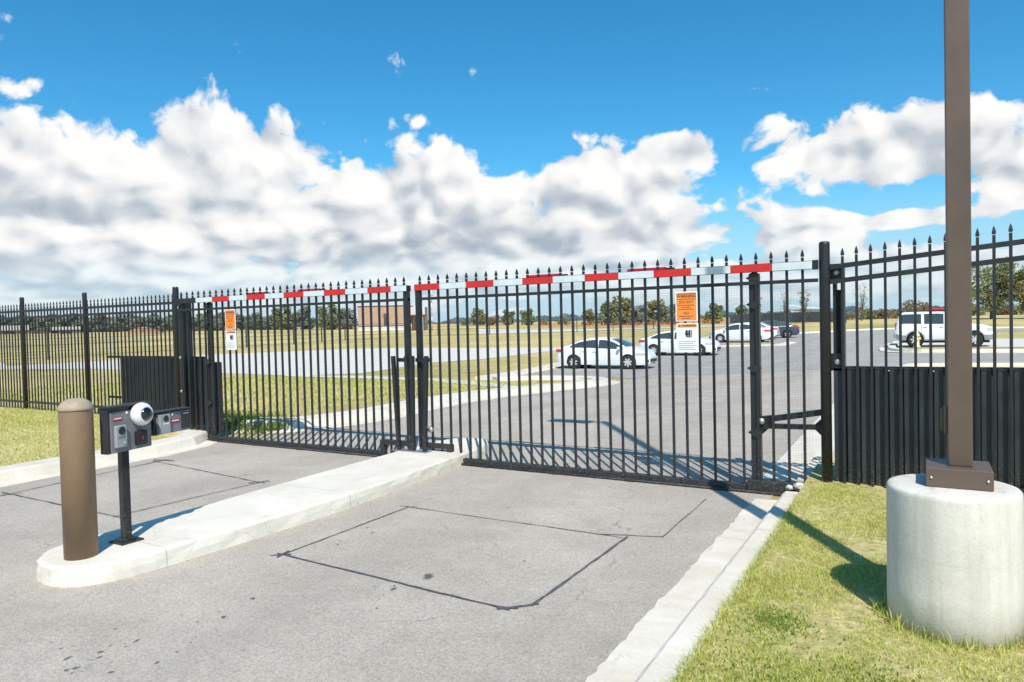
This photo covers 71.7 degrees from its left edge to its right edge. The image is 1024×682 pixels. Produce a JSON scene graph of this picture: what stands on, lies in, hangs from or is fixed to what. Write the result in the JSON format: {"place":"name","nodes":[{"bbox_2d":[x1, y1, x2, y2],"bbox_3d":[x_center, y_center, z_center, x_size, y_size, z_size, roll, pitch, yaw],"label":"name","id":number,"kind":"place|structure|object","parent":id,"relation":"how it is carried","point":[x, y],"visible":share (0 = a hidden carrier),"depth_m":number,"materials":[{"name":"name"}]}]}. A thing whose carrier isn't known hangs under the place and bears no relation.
{"place":"outdoors","nodes":[
{"label":"outdoors","id":0,"kind":"place"},
{"bbox_2d":[8,336,198,341],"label":"path","id":1,"kind":"structure","parent":0,"point":[94,339],"depth_m":107.72,"materials":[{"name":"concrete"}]},
{"bbox_2d":[0,403,224,466],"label":"lawn","id":2,"kind":"structure","parent":0,"point":[51,441],"depth_m":10.89,"materials":[{"name":"plant"}]},
{"bbox_2d":[0,287,180,413],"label":"picket fence","id":3,"kind":"object","parent":2,"relation":"on","point":[22,311],"visible":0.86,"depth_m":13.87,"materials":[{"name":"metal"}]},
{"bbox_2d":[108,356,174,408],"bbox_3d":[-6.735,0.904,13.182,2.630,1.250,0.080,-1,2,30],"label":"screen sheet","id":4,"kind":"object","parent":2,"relation":"on","point":[156,382],"visible":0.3,"depth_m":13.12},
{"bbox_2d":[0,348,557,374],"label":"concrete road","id":5,"kind":"structure","parent":0,"point":[472,351],"depth_m":47.28,"materials":[{"name":"concrete"}]},
{"bbox_2d":[285,375,514,387],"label":"sidewalk","id":6,"kind":"structure","parent":0,"point":[403,378],"depth_m":28.65,"materials":[{"name":"concrete"}]},
{"bbox_2d":[0,370,833,681],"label":"driveway","id":7,"kind":"structure","parent":0,"point":[298,620],"depth_m":5.38,"materials":[{"name":"concrete"}]},
{"bbox_2d":[0,459,266,516],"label":"loop marking","id":8,"kind":"object","parent":7,"relation":"on","point":[14,493],"visible":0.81,"depth_m":8.04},
{"bbox_2d":[36,438,488,587],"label":"traffic island","id":9,"kind":"structure","parent":7,"relation":"on","point":[175,538],"depth_m":6.33,"materials":[{"name":"concrete"}]},
{"bbox_2d":[57,398,98,560],"bbox_3d":[-3.212,1.009,5.247,0.234,1.176,0.234,-1,2,30],"label":"bollard","id":10,"kind":"object","parent":9,"relation":"on","point":[78,475],"visible":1,"depth_m":5.16,"materials":[{"name":"brown metal"}]},
{"bbox_2d":[98,401,190,545],"bbox_3d":[-2.921,1.029,5.767,0.283,1.093,0.843,-1,2,26],"label":"access kiosk","id":11,"kind":"object","parent":9,"relation":"on","point":[125,428],"visible":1,"depth_m":5.57,"materials":[{"name":"metal"}]},
{"bbox_2d":[391,356,431,452],"bbox_3d":[-1.322,0.822,9.318,0.596,1.253,0.170,-1,2,30],"label":"gate catch","id":12,"kind":"object","parent":9,"relation":"on","point":[410,390],"visible":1,"depth_m":9.29,"materials":[{"name":"metal"}]},
{"bbox_2d":[50,502,512,672],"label":"oil stains","id":13,"kind":"object","parent":7,"relation":"on","point":[427,576],"visible":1,"depth_m":4.15,"materials":[{"name":"black liquid"}]},
{"bbox_2d":[175,277,411,456],"bbox_3d":[-3.453,0.377,10.716,4.890,2.454,0.269,-1,2,30],"label":"gate leaf","id":14,"kind":"object","parent":7,"relation":"on","point":[308,292],"visible":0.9,"depth_m":10.54,"materials":[{"name":"black metal"}]},
{"bbox_2d":[225,309,235,329],"bbox_3d":[-4.431,-0.338,11.143,0.240,0.315,0.010,-1,2,30],"label":"warning sign","id":15,"kind":"object","parent":14,"relation":"attached to","point":[230,319],"visible":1,"depth_m":11.13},
{"bbox_2d":[226,330,236,349],"bbox_3d":[-4.419,-0.013,11.148,0.240,0.305,0.011,-1,2,30],"label":"warning sign","id":16,"kind":"object","parent":14,"relation":"attached to","point":[231,340],"visible":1,"depth_m":11.14,"materials":[{"name":"metal"}]},
{"bbox_2d":[275,499,705,609],"bbox_3d":[-0.025,1.630,6.277,2.654,0.004,3.271,-1,2,30],"label":"loop marking","id":17,"kind":"object","parent":7,"relation":"on","point":[549,592],"visible":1,"depth_m":5.22,"materials":[{"name":"rubber"}]},
{"bbox_2d":[585,491,798,681],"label":"kerb","id":18,"kind":"structure","parent":7,"relation":"on","point":[652,647],"depth_m":4.31,"materials":[{"name":"concrete"}]},
{"bbox_2d":[763,363,1023,481],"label":"drive kerb","id":19,"kind":"structure","parent":7,"relation":"on","point":[814,438],"depth_m":9.08,"materials":[{"name":"concrete"}]},
{"bbox_2d":[0,312,1023,499],"bbox_3d":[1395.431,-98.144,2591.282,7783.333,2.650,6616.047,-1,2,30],"label":"ground","id":20,"kind":"structure","parent":0,"point":[1001,320],"depth_m":64.14,"materials":[{"name":"green plant"}]},
{"bbox_2d":[1,325,28,333],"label":"trailer","id":21,"kind":"object","parent":20,"relation":"on","point":[13,328],"visible":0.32,"depth_m":140.41,"materials":[{"name":"metal"}]},
{"bbox_2d":[12,318,37,332],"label":"tree","id":22,"kind":"object","parent":20,"relation":"on","point":[25,324],"visible":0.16,"depth_m":151.21,"materials":[{"name":"green plant"}]},
{"bbox_2d":[34,317,55,332],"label":"tree","id":23,"kind":"object","parent":20,"relation":"on","point":[43,324],"visible":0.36,"depth_m":150.17,"materials":[{"name":"green plant"}]},
{"bbox_2d":[50,326,79,333],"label":"trailer","id":24,"kind":"object","parent":20,"relation":"on","point":[65,329],"visible":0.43,"depth_m":139.63,"materials":[{"name":"metal"}]},
{"bbox_2d":[53,312,82,332],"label":"tree","id":25,"kind":"object","parent":20,"relation":"on","point":[68,322],"visible":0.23,"depth_m":150.48,"materials":[{"name":"green plant"}]},
{"bbox_2d":[79,317,97,331],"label":"tree","id":26,"kind":"object","parent":20,"relation":"on","point":[90,325],"visible":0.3,"depth_m":153.77,"materials":[{"name":"green plant"}]},
{"bbox_2d":[92,315,108,331],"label":"tree","id":27,"kind":"object","parent":20,"relation":"on","point":[100,322],"visible":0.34,"depth_m":158.15,"materials":[{"name":"green plant"}]},
{"bbox_2d":[0,429,219,487],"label":"kerb","id":28,"kind":"structure","parent":20,"relation":"on","point":[42,469],"depth_m":9.74,"materials":[{"name":"concrete"}]},
{"bbox_2d":[107,318,122,331],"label":"tree","id":29,"kind":"object","parent":20,"relation":"on","point":[112,325],"visible":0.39,"depth_m":156.09,"materials":[{"name":"green plant"}]},
{"bbox_2d":[115,315,130,330],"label":"tree","id":30,"kind":"object","parent":20,"relation":"on","point":[122,317],"visible":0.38,"depth_m":160.86,"materials":[{"name":"green plant"}]},
{"bbox_2d":[126,315,145,328],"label":"tree","id":31,"kind":"object","parent":20,"relation":"on","point":[130,325],"visible":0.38,"depth_m":155.38,"materials":[{"name":"green plant"}]},
{"bbox_2d":[126,327,163,333],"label":"soil mound","id":32,"kind":"object","parent":20,"relation":"on","point":[142,330],"visible":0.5,"depth_m":137.33,"materials":[{"name":"soil"}]},
{"bbox_2d":[145,313,166,331],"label":"tree","id":33,"kind":"object","parent":20,"relation":"on","point":[154,322],"visible":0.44,"depth_m":157.15,"materials":[{"name":"green plant"}]},
{"bbox_2d":[166,314,172,330],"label":"tree","id":34,"kind":"object","parent":20,"relation":"on","point":[171,327],"visible":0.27,"depth_m":159.99,"materials":[{"name":"green plant"}]},
{"bbox_2d":[192,317,206,330],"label":"tree","id":35,"kind":"object","parent":20,"relation":"on","point":[202,323],"visible":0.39,"depth_m":162.15,"materials":[{"name":"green plant"}]},
{"bbox_2d":[177,303,223,433],"bbox_3d":[-5.334,0.476,11.946,1.100,2.260,0.270,-1,2,30],"label":"gate operator","id":36,"kind":"object","parent":20,"relation":"on","point":[192,373],"visible":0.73,"depth_m":11.99,"materials":[{"name":"black metal"}]},
{"bbox_2d":[195,312,206,328],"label":"tree","id":37,"kind":"object","parent":20,"relation":"on","point":[201,315],"visible":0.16,"depth_m":166.45,"materials":[{"name":"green plant"}]},
{"bbox_2d":[213,319,221,330],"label":"tree","id":38,"kind":"object","parent":20,"relation":"on","point":[219,325],"visible":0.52,"depth_m":163.98,"materials":[{"name":"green plant"}]},
{"bbox_2d":[215,312,224,324],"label":"tree","id":39,"kind":"object","parent":20,"relation":"on","point":[220,315],"visible":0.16,"depth_m":169.87,"materials":[{"name":"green plant"}]},
{"bbox_2d":[224,313,240,329],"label":"tree","id":40,"kind":"object","parent":20,"relation":"on","point":[238,319],"visible":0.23,"depth_m":168.58,"materials":[{"name":"green plant"}]},
{"bbox_2d":[238,315,250,329],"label":"tree","id":41,"kind":"object","parent":20,"relation":"on","point":[244,319],"visible":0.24,"depth_m":172.16,"materials":[{"name":"green plant"}]},
{"bbox_2d":[200,409,299,435],"bbox_3d":[-5.136,1.447,13.429,2.983,0.244,2.490,-1,2,30],"label":"ground cover","id":42,"kind":"object","parent":20,"relation":"on","point":[274,425],"visible":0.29,"depth_m":12.71,"materials":[{"name":"green plant"}]},
{"bbox_2d":[243,312,264,329],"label":"tree","id":43,"kind":"object","parent":20,"relation":"on","point":[257,314],"visible":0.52,"depth_m":168.34,"materials":[{"name":"green plant"}]},
{"bbox_2d":[263,314,272,329],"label":"tree","id":44,"kind":"object","parent":20,"relation":"on","point":[270,322],"visible":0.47,"depth_m":171.41,"materials":[{"name":"green plant"}]},
{"bbox_2d":[1,375,542,414],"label":"field grass","id":45,"kind":"structure","parent":20,"relation":"on","point":[323,389],"depth_m":21.70,"materials":[{"name":"plant"}]},
{"bbox_2d":[271,307,293,329],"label":"tree","id":46,"kind":"object","parent":20,"relation":"on","point":[277,315],"visible":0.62,"depth_m":171.70,"materials":[{"name":"green plant"}]},
{"bbox_2d":[291,313,300,326],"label":"tree","id":47,"kind":"object","parent":20,"relation":"on","point":[292,314],"visible":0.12,"depth_m":180.81,"materials":[{"name":"green plant"}]},
{"bbox_2d":[296,306,315,328],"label":"tree","id":48,"kind":"object","parent":20,"relation":"on","point":[305,316],"visible":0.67,"depth_m":176.66,"materials":[{"name":"green plant"}]},
{"bbox_2d":[318,304,337,329],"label":"tree","id":49,"kind":"object","parent":20,"relation":"on","point":[327,317],"visible":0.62,"depth_m":174.75,"materials":[{"name":"green plant"}]},
{"bbox_2d":[336,308,356,328],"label":"tree","id":50,"kind":"object","parent":20,"relation":"on","point":[343,315],"visible":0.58,"depth_m":179.57,"materials":[{"name":"green plant"}]},
{"bbox_2d":[0,316,693,359],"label":"perimeter fence","id":51,"kind":"object","parent":20,"relation":"on","point":[321,337],"visible":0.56,"depth_m":81.93,"materials":[{"name":"metal"}]},
{"bbox_2d":[357,305,427,330],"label":"brick building","id":52,"kind":"structure","parent":20,"relation":"on","point":[400,315],"depth_m":162.56,"materials":[{"name":"brick"}]},
{"bbox_2d":[234,375,619,432],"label":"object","id":53,"kind":"object","parent":20,"relation":"on","point":[603,381],"visible":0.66,"depth_m":16.28,"materials":[{"name":"concrete"}]},
{"bbox_2d":[470,308,485,324],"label":"tree","id":54,"kind":"object","parent":20,"relation":"on","point":[481,315],"visible":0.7,"depth_m":237.05,"materials":[{"name":"green plant"}]},
{"bbox_2d":[484,315,503,324],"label":"tree","id":55,"kind":"object","parent":20,"relation":"on","point":[493,319],"visible":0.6,"depth_m":235.60,"materials":[{"name":"green plant"}]},
{"bbox_2d":[501,309,515,324],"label":"tree","id":56,"kind":"object","parent":20,"relation":"on","point":[511,316],"visible":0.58,"depth_m":239.63,"materials":[{"name":"green plant"}]},
{"bbox_2d":[519,308,535,324],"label":"tree","id":57,"kind":"object","parent":20,"relation":"on","point":[524,316],"visible":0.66,"depth_m":236.47,"materials":[{"name":"green plant"}]},
{"bbox_2d":[555,317,570,324],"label":"shrub","id":58,"kind":"object","parent":20,"relation":"on","point":[565,320],"visible":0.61,"depth_m":238.16,"materials":[{"name":"green plant"}]},
{"bbox_2d":[580,308,594,322],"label":"tree","id":59,"kind":"object","parent":20,"relation":"on","point":[590,317],"visible":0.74,"depth_m":234.78,"materials":[{"name":"green plant"}]},
{"bbox_2d":[479,325,725,333],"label":"concrete apron","id":60,"kind":"object","parent":20,"relation":"on","point":[483,331],"visible":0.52,"depth_m":142.28,"materials":[{"name":"concrete"}]},
{"bbox_2d":[197,305,1019,326],"bbox_3d":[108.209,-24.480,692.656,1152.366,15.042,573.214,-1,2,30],"label":"distant woods","id":61,"kind":"object","parent":20,"relation":"on","point":[849,309],"visible":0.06,"depth_m":779.82,"materials":[{"name":"plant"}]},
{"bbox_2d":[598,301,618,322],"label":"tree","id":62,"kind":"object","parent":20,"relation":"on","point":[614,315],"visible":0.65,"depth_m":235.05,"materials":[{"name":"green plant"}]},
{"bbox_2d":[611,296,631,324],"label":"tree","id":63,"kind":"object","parent":20,"relation":"on","point":[625,301],"visible":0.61,"depth_m":235.93,"materials":[{"name":"green plant"}]},
{"bbox_2d":[542,318,723,327],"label":"safety fence","id":64,"kind":"object","parent":20,"relation":"on","point":[611,325],"visible":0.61,"depth_m":183.65,"materials":[{"name":"orange plastic"}]},
{"bbox_2d":[628,305,647,324],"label":"tree","id":65,"kind":"object","parent":20,"relation":"on","point":[640,311],"visible":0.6,"depth_m":234.94,"materials":[{"name":"green plant"}]},
{"bbox_2d":[647,298,667,324],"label":"tree","id":66,"kind":"object","parent":20,"relation":"on","point":[652,308],"visible":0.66,"depth_m":235.50,"materials":[{"name":"green plant"}]},
{"bbox_2d":[660,304,678,324],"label":"tree","id":67,"kind":"object","parent":20,"relation":"on","point":[674,311],"visible":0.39,"depth_m":235.02,"materials":[{"name":"green plant"}]},
{"bbox_2d":[700,314,711,323],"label":"shrub","id":68,"kind":"object","parent":20,"relation":"on","point":[703,317],"visible":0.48,"depth_m":235.31,"materials":[{"name":"green plant"}]},
{"bbox_2d":[705,302,723,323],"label":"tree","id":69,"kind":"object","parent":20,"relation":"on","point":[718,309],"visible":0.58,"depth_m":234.45,"materials":[{"name":"green plant"}]},
{"bbox_2d":[735,304,748,314],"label":"tree","id":70,"kind":"object","parent":20,"relation":"on","point":[737,309],"visible":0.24,"depth_m":234.15,"materials":[{"name":"green plant"}]},
{"bbox_2d":[475,326,1023,379],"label":"lane kerb","id":71,"kind":"structure","parent":20,"relation":"on","point":[533,370],"depth_m":33.07,"materials":[{"name":"concrete"}]},
{"bbox_2d":[527,328,1023,378],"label":"parking lot","id":72,"kind":"structure","parent":20,"relation":"on","point":[812,346],"depth_m":33.77,"materials":[{"name":"asphalt"}]},
{"bbox_2d":[556,337,656,368],"bbox_3d":[4.479,0.564,33.719,4.635,1.509,2.130,-1,2,28],"label":"sedan","id":73,"kind":"object","parent":72,"relation":"on","point":[591,351],"visible":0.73,"depth_m":32.97,"materials":[{"name":"white paint"}]},
{"bbox_2d":[638,330,720,355],"bbox_3d":[9.952,0.111,42.095,4.635,1.509,2.130,-1,2,29],"label":"sedan","id":74,"kind":"object","parent":72,"relation":"on","point":[705,342],"visible":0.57,"depth_m":41.58,"materials":[{"name":"white paint"}]},
{"bbox_2d":[709,323,770,342],"bbox_3d":[17.482,-0.632,54.124,4.635,1.509,2.130,-1,2,30],"label":"sedan","id":75,"kind":"object","parent":72,"relation":"on","point":[734,334],"visible":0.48,"depth_m":53.47,"materials":[{"name":"white paint"}]},
{"bbox_2d":[721,342,796,346],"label":"bay kerb","id":76,"kind":"structure","parent":72,"relation":"on","point":[783,344],"depth_m":48.27,"materials":[{"name":"concrete"}]},
{"bbox_2d":[743,322,779,339],"bbox_3d":[19.421,-0.836,58.081,4.635,1.513,2.130,-1,2,30],"label":"hatchback","id":77,"kind":"object","parent":72,"relation":"on","point":[776,331],"visible":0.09,"depth_m":56.68,"materials":[{"name":"white paint"}]},
{"bbox_2d":[763,321,799,337],"bbox_3d":[21.930,-0.973,60.324,4.635,1.509,2.130,-1,1,14],"label":"sedan","id":78,"kind":"object","parent":72,"relation":"on","point":[778,324],"visible":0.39,"depth_m":59.24,"materials":[{"name":"blue paint"}]},
{"bbox_2d":[780,292,791,321],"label":"tree","id":79,"kind":"object","parent":20,"relation":"on","point":[784,308],"visible":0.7,"depth_m":117.97,"materials":[{"name":"brown plant"}]},
{"bbox_2d":[730,310,846,323],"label":"screened fence","id":80,"kind":"object","parent":20,"relation":"on","point":[811,317],"visible":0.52,"depth_m":121.65,"materials":[{"name":"metal"}]},
{"bbox_2d":[789,305,818,311],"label":"shed","id":81,"kind":"structure","parent":20,"relation":"on","point":[808,310],"depth_m":121.34,"materials":[{"name":"metal"}]},
{"bbox_2d":[798,289,810,316],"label":"tree","id":82,"kind":"object","parent":20,"relation":"on","point":[805,303],"visible":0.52,"depth_m":116.66,"materials":[{"name":"brown plant"}]},
{"bbox_2d":[819,241,832,482],"bbox_3d":[3.061,0.292,6.909,0.100,2.520,0.100,-1,2,30],"label":"gate post","id":83,"kind":"object","parent":20,"relation":"on","point":[825,363],"visible":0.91,"depth_m":6.87,"materials":[{"name":"metal"}]},
{"bbox_2d":[414,250,820,495],"bbox_3d":[0.912,0.336,8.181,4.945,2.454,0.289,-1,2,30],"label":"gate leaf","id":84,"kind":"object","parent":83,"relation":"attached to","point":[760,425],"visible":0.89,"depth_m":7.87,"materials":[{"name":"black metal"}]},
{"bbox_2d":[675,291,697,320],"bbox_3d":[1.850,-0.367,7.513,0.235,0.315,0.010,-1,2,30],"label":"warning sign","id":85,"kind":"object","parent":84,"relation":"attached to","point":[686,303],"visible":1,"depth_m":7.51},
{"bbox_2d":[676,323,698,351],"bbox_3d":[1.862,-0.035,7.518,0.235,0.310,0.011,-1,2,30],"label":"warning sign","id":86,"kind":"object","parent":84,"relation":"attached to","point":[687,337],"visible":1,"depth_m":7.51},
{"bbox_2d":[830,264,845,481],"bbox_3d":[3.208,0.387,6.961,0.130,2.280,0.170,-1,2,30],"label":"fence post","id":87,"kind":"object","parent":20,"relation":"on","point":[836,357],"visible":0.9,"depth_m":6.91,"materials":[{"name":"black metal"}]},
{"bbox_2d":[852,285,869,320],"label":"tree","id":88,"kind":"object","parent":20,"relation":"on","point":[862,300],"visible":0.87,"depth_m":115.73,"materials":[{"name":"brown plant"}]},
{"bbox_2d":[853,307,877,318],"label":"shrub","id":89,"kind":"object","parent":20,"relation":"on","point":[866,315],"visible":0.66,"depth_m":125.80,"materials":[{"name":"green plant"}]},
{"bbox_2d":[875,309,898,318],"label":"shrub","id":90,"kind":"object","parent":20,"relation":"on","point":[889,313],"visible":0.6,"depth_m":126.17,"materials":[{"name":"green plant"}]},
{"bbox_2d":[896,299,932,315],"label":"shrub","id":91,"kind":"object","parent":20,"relation":"on","point":[925,306],"visible":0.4,"depth_m":121.58,"materials":[{"name":"green plant"}]},
{"bbox_2d":[913,331,920,346],"bbox_3d":[20.646,-0.095,36.116,0.360,0.840,0.360,-1,2,30],"label":"fire hydrant","id":92,"kind":"object","parent":20,"relation":"on","point":[918,336],"visible":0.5,"depth_m":36.03,"materials":[{"name":"metal"}]},
{"bbox_2d":[879,341,1023,352],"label":"island kerb","id":93,"kind":"structure","parent":20,"relation":"on","point":[892,346],"depth_m":32.31,"materials":[{"name":"concrete"}]},
{"bbox_2d":[897,339,1023,347],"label":"parking pad","id":94,"kind":"object","parent":20,"relation":"on","point":[1005,342],"visible":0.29,"depth_m":39.41,"materials":[{"name":"concrete"}]},
{"bbox_2d":[894,308,996,347],"bbox_3d":[22.997,-0.705,37.762,4.628,2.093,2.260,-1,2,30],"label":"suv","id":95,"kind":"object","parent":94,"relation":"on","point":[938,332],"visible":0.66,"depth_m":37.36,"materials":[{"name":"white paint"}]},
{"bbox_2d":[972,304,988,315],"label":"shrub","id":96,"kind":"object","parent":20,"relation":"on","point":[982,312],"visible":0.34,"depth_m":128.86,"materials":[{"name":"green plant"}]},
{"bbox_2d":[972,256,1023,318],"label":"tree","id":97,"kind":"object","parent":20,"relation":"on","point":[1002,273],"visible":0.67,"depth_m":102.82,"materials":[{"name":"green plant"}]},
{"bbox_2d":[996,305,1008,314],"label":"shrub","id":98,"kind":"object","parent":20,"relation":"on","point":[1004,312],"visible":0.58,"depth_m":127.60,"materials":[{"name":"green plant"}]},
{"bbox_2d":[1003,265,1023,311],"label":"tree","id":99,"kind":"object","parent":20,"relation":"on","point":[1019,276],"visible":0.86,"depth_m":100.46,"materials":[{"name":"green plant"}]},
{"bbox_2d":[1007,304,1023,314],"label":"shrub","id":100,"kind":"object","parent":20,"relation":"on","point":[1016,311],"visible":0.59,"depth_m":126.14,"materials":[{"name":"green plant"}]},
{"bbox_2d":[0,0,1023,322],"label":"sky","id":101,"kind":"structure","parent":0,"point":[148,147],"materials":[{"name":"blue"}]},
{"bbox_2d":[679,460,1023,681],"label":"lawn","id":102,"kind":"structure","parent":0,"point":[867,547],"depth_m":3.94,"materials":[{"name":"plant"}]},
{"bbox_2d":[654,488,803,681],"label":"edge grass","id":103,"kind":"structure","parent":102,"relation":"on","point":[750,573],"depth_m":4.14,"materials":[{"name":"plant"}]},
{"bbox_2d":[793,482,802,489],"bbox_3d":[2.811,1.424,6.943,0.104,0.078,0.111,-2,1,-6],"label":"stone","id":104,"kind":"object","parent":102,"relation":"on","point":[798,485],"visible":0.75,"depth_m":6.91,"materials":[{"name":"stone"}]},
{"bbox_2d":[684,598,1004,681],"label":"clover","id":105,"kind":"object","parent":102,"relation":"on","point":[779,624],"visible":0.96,"depth_m":3.59,"materials":[{"name":"green plant"}]},
{"bbox_2d":[830,223,1023,494],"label":"picket fence","id":106,"kind":"object","parent":102,"relation":"on","point":[886,422],"visible":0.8,"depth_m":6.56,"materials":[{"name":"metal"}]},
{"bbox_2d":[867,591,1023,654],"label":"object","id":107,"kind":"object","parent":102,"relation":"on","point":[898,620],"visible":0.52,"depth_m":3.71,"materials":[{"name":"green plant"}]},
{"bbox_2d":[886,0,1023,648],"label":"light pole","id":108,"kind":"object","parent":102,"relation":"on","point":[955,544],"visible":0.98,"depth_m":3.80,"materials":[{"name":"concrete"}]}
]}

